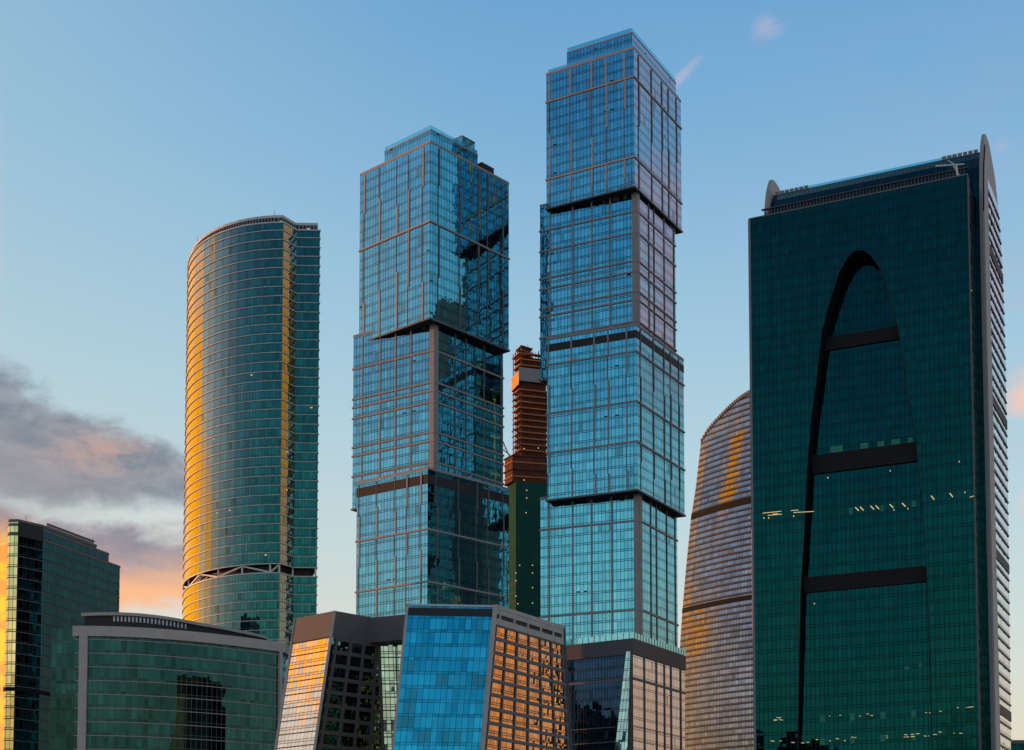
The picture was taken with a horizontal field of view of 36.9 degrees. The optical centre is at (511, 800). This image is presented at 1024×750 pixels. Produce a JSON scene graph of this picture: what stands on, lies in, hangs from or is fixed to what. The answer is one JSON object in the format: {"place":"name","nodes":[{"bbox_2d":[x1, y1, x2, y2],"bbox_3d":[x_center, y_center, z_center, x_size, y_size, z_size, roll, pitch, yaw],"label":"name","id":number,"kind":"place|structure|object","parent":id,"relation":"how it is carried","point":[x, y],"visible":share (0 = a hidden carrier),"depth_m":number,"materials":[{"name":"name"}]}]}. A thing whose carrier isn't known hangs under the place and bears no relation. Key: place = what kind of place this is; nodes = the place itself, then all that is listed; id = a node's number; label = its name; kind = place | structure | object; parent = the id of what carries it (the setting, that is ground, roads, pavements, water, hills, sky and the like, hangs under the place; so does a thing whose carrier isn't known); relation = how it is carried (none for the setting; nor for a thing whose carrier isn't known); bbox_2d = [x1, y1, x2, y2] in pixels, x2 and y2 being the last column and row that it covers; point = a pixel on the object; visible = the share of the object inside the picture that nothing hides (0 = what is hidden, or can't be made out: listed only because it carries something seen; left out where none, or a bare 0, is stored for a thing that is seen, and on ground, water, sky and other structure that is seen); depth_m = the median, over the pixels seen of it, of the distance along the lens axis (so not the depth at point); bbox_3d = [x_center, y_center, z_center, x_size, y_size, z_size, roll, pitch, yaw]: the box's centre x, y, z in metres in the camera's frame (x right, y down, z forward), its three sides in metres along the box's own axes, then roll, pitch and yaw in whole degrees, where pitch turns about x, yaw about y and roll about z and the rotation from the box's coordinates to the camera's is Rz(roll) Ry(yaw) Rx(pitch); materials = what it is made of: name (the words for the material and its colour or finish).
{"place":"outdoors","nodes":[
{"label":"outdoors","id":0,"kind":"place"},
{"bbox_2d":[2,519,120,749],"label":"office tower","id":1,"kind":"structure","parent":0,"point":[57,578],"depth_m":512.54,"materials":[{"name":"teal glass"}]},
{"bbox_2d":[49,612,289,749],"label":"office building","id":2,"kind":"structure","parent":0,"point":[128,681],"depth_m":440.27,"materials":[{"name":"green glass"}]},
{"bbox_2d":[182,210,320,645],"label":"round tower","id":3,"kind":"structure","parent":0,"point":[250,529],"depth_m":607.50,"materials":[{"name":"teal glass"}]},
{"bbox_2d":[0,0,1023,749],"label":"sky","id":4,"kind":"structure","parent":0,"point":[132,131],"materials":[{"name":"blue"}]},
{"bbox_2d":[503,345,546,617],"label":"unfinished tower","id":5,"kind":"structure","parent":0,"point":[525,472],"depth_m":958.73,"materials":[{"name":"glass"}]},
{"bbox_2d":[539,28,685,749],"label":"stacked tower","id":6,"kind":"structure","parent":0,"point":[612,506],"depth_m":540.18,"materials":[{"name":"blue glass"}]},
{"bbox_2d":[680,390,753,749],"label":"sail tower","id":7,"kind":"structure","parent":0,"point":[716,641],"depth_m":838.01,"materials":[{"name":"grey glass"}]},
{"bbox_2d":[1011,740,1023,749],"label":"building","id":8,"kind":"structure","parent":0,"point":[1017,744],"depth_m":693.34,"materials":[{"name":"teal glass"}]},
{"bbox_3d":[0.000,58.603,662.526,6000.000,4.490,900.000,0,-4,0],"label":"pavement","id":9,"kind":"structure","parent":0,"visible":0},
{"bbox_2d":[274,610,384,749],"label":"office building","id":10,"kind":"structure","parent":9,"relation":"on","point":[331,697],"depth_m":391.27,"materials":[{"name":"grey glass"}]},
{"bbox_2d":[369,615,404,749],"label":"link building","id":11,"kind":"structure","parent":9,"relation":"on","point":[386,633],"depth_m":398.63,"materials":[{"name":"grey glass"}]},
{"bbox_2d":[351,125,509,616],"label":"stacked tower","id":12,"kind":"structure","parent":9,"relation":"on","point":[430,502],"depth_m":528.08,"materials":[{"name":"blue glass"}]},
{"bbox_2d":[391,603,572,749],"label":"office building","id":13,"kind":"structure","parent":9,"relation":"on","point":[483,677],"depth_m":368.46,"materials":[{"name":"blue glass"}]},
{"bbox_2d":[748,134,1011,749],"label":"arched tower","id":14,"kind":"structure","parent":9,"relation":"on","point":[879,516],"depth_m":496.96,"materials":[{"name":"green glass"}]},
{"bbox_2d":[935,160,963,175],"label":"roof crane","id":15,"kind":"object","parent":14,"relation":"on","point":[955,166],"visible":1,"depth_m":489.19,"materials":[{"name":"white metal"}]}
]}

